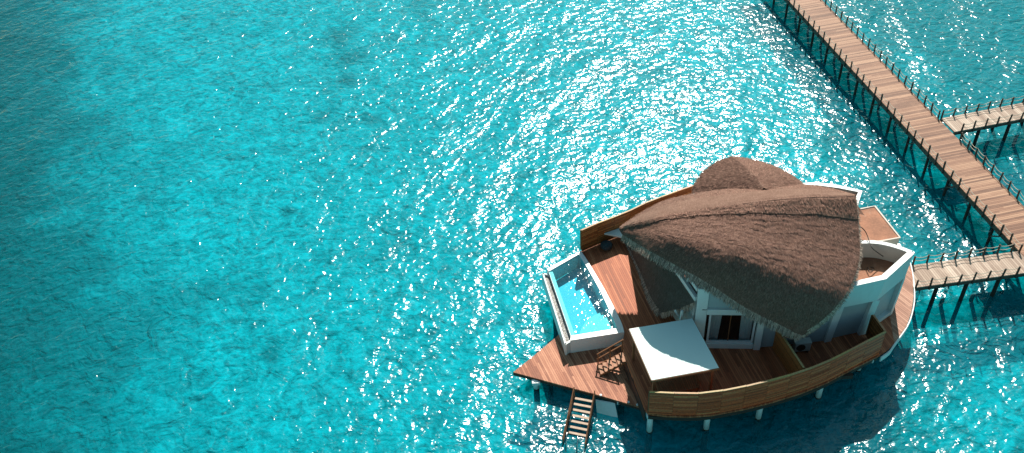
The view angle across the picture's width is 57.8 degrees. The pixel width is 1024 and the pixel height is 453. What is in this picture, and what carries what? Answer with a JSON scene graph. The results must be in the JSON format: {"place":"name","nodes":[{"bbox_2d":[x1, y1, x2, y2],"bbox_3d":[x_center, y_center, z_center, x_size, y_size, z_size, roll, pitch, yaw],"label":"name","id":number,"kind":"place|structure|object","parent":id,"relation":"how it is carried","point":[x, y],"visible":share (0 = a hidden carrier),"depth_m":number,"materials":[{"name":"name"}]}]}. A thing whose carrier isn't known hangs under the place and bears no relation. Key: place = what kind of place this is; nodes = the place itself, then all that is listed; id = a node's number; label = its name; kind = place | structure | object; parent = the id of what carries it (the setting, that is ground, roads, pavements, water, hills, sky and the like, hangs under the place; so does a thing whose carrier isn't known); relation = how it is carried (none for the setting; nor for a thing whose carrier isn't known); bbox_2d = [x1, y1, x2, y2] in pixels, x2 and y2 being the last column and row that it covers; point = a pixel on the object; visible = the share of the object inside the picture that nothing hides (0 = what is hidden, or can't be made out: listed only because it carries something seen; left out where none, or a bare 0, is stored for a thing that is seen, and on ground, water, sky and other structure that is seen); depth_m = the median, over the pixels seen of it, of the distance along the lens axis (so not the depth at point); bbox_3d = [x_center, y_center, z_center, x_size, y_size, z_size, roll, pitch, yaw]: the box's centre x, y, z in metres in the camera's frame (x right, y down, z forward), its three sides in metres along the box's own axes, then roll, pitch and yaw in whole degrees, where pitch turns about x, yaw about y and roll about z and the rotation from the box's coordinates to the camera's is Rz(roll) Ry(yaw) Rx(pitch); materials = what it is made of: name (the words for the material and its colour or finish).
{"place":"outdoors","nodes":[
{"label":"outdoors","id":0,"kind":"place"},
{"bbox_2d":[0,0,1023,452],"bbox_3d":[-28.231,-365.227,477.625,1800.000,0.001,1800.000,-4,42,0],"label":"sea water","id":1,"kind":"structure","parent":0,"point":[308,226],"depth_m":74.92,"materials":[{"name":"blue liquid"}]},
{"bbox_2d":[513,237,914,452],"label":"platform","id":2,"kind":"structure","parent":1,"relation":"on","point":[551,364],"depth_m":56.24,"materials":[{"name":"brown wood"}]},
{"bbox_2d":[542,251,623,354],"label":"plunge pool","id":3,"kind":"structure","parent":2,"relation":"on","point":[584,314],"depth_m":60.21,"materials":[{"name":"mosaic"},{"name":"water"},{"name":"white plaster"}]},
{"bbox_2d":[600,240,611,250],"bbox_3d":[6.430,1.295,63.121,0.840,0.540,0.827,-4,42,0],"label":"bean bag","id":4,"kind":"object","parent":2,"relation":"on","point":[605,245],"visible":1,"depth_m":62.90,"materials":[{"name":"fabric"}]},
{"bbox_2d":[580,185,693,250],"bbox_3d":[8.644,-0.644,63.961,9.115,2.015,0.301,-21,45,-18],"label":"bamboo screen","id":5,"kind":"object","parent":2,"relation":"on","point":[592,235],"visible":0.52,"depth_m":63.17,"materials":[{"name":"brown wood"}]},
{"bbox_2d":[629,318,718,390],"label":"pavilion","id":6,"kind":"structure","parent":2,"relation":"on","point":[673,349],"depth_m":53.14,"materials":[{"name":"white fabric"}]},
{"bbox_2d":[655,374,700,391],"bbox_3d":[9.582,8.993,53.957,2.390,1.085,1.390,-9,42,-5],"label":"daybed","id":7,"kind":"object","parent":2,"relation":"on","point":[697,383],"visible":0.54,"depth_m":53.87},
{"bbox_2d":[604,156,913,349],"bbox_3d":[15.133,1.114,57.384,17.534,8.368,13.524,-4,42,0],"label":"villa","id":8,"kind":"object","parent":2,"relation":"on","point":[757,253],"visible":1,"depth_m":54.00,"materials":[{"name":"thatch"},{"name":"white plaster"},{"name":"timber"}]},
{"bbox_2d":[687,278,697,290],"bbox_3d":[9.906,1.918,55.189,0.149,1.311,5.100,-15,43,-12],"label":"window","id":9,"kind":"structure","parent":8,"relation":"in","point":[695,286],"depth_m":53.62,"materials":[{"name":"clear glass"}]},
{"bbox_2d":[706,315,755,342],"bbox_3d":[13.072,6.038,55.382,2.760,2.750,0.416,0,42,5],"label":"sliding door","id":10,"kind":"structure","parent":8,"relation":"in","point":[714,321],"depth_m":55.65,"materials":[{"name":"white paint"}]},
{"bbox_2d":[860,226,882,255],"bbox_3d":[21.402,0.922,55.435,0.650,1.537,1.831,-30,48,-25],"label":"cable","id":11,"kind":"object","parent":8,"relation":"hanging from","point":[870,243],"visible":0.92,"depth_m":55.41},
{"bbox_2d":[647,331,885,414],"bbox_3d":[14.924,8.797,53.060,14.644,2.104,1.424,-12,43,-9],"label":"bamboo screen","id":12,"kind":"object","parent":2,"relation":"on","point":[700,403],"visible":1,"depth_m":52.55,"materials":[{"name":"brown wood"}]},
{"bbox_2d":[772,330,805,373],"bbox_3d":[16.136,7.642,54.174,0.160,1.985,3.336,-13,43,-9],"label":"bamboo screen","id":13,"kind":"object","parent":2,"relation":"on","point":[787,356],"visible":0.88,"depth_m":54.23,"materials":[{"name":"brown wood"}]},
{"bbox_2d":[792,337,811,353],"bbox_3d":[17.351,7.129,55.509,0.990,0.875,0.465,-4,42,0],"label":"air conditioner","id":14,"kind":"object","parent":2,"relation":"on","point":[803,344],"visible":0.98,"depth_m":55.27,"materials":[{"name":"beige plastic"}]},
{"bbox_2d":[865,315,885,338],"bbox_3d":[21.597,6.369,55.117,0.160,1.981,1.394,-12,43,-8],"label":"bamboo screen","id":15,"kind":"object","parent":2,"relation":"on","point":[875,327],"visible":0.7,"depth_m":55.10,"materials":[{"name":"brown wood"}]},
{"bbox_2d":[769,0,1023,293],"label":"jetty","id":16,"kind":"object","parent":1,"relation":"on","point":[987,195],"visible":0.99,"depth_m":72.02,"materials":[{"name":"brown wood"}]},
{"bbox_2d":[909,244,1023,327],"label":"jetty","id":17,"kind":"object","parent":1,"relation":"on","point":[965,272],"visible":1,"depth_m":60.10,"materials":[{"name":"brown wood"}]},
{"bbox_2d":[940,96,1023,162],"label":"jetty","id":18,"kind":"object","parent":1,"relation":"on","point":[988,118],"visible":0.99,"depth_m":71.84,"materials":[{"name":"brown wood"}]},
{"bbox_2d":[597,339,626,375],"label":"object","id":19,"kind":"structure","parent":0,"point":[608,361],"depth_m":56.42,"materials":[{"name":"brown wood"}]},
{"label":"sea water","id":20,"kind":"structure","parent":0,"visible":0},
{"bbox_2d":[561,387,594,452],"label":"water stairs","id":21,"kind":"structure","parent":20,"relation":"in","point":[566,449],"depth_m":54.60,"materials":[{"name":"wood"}]}
]}

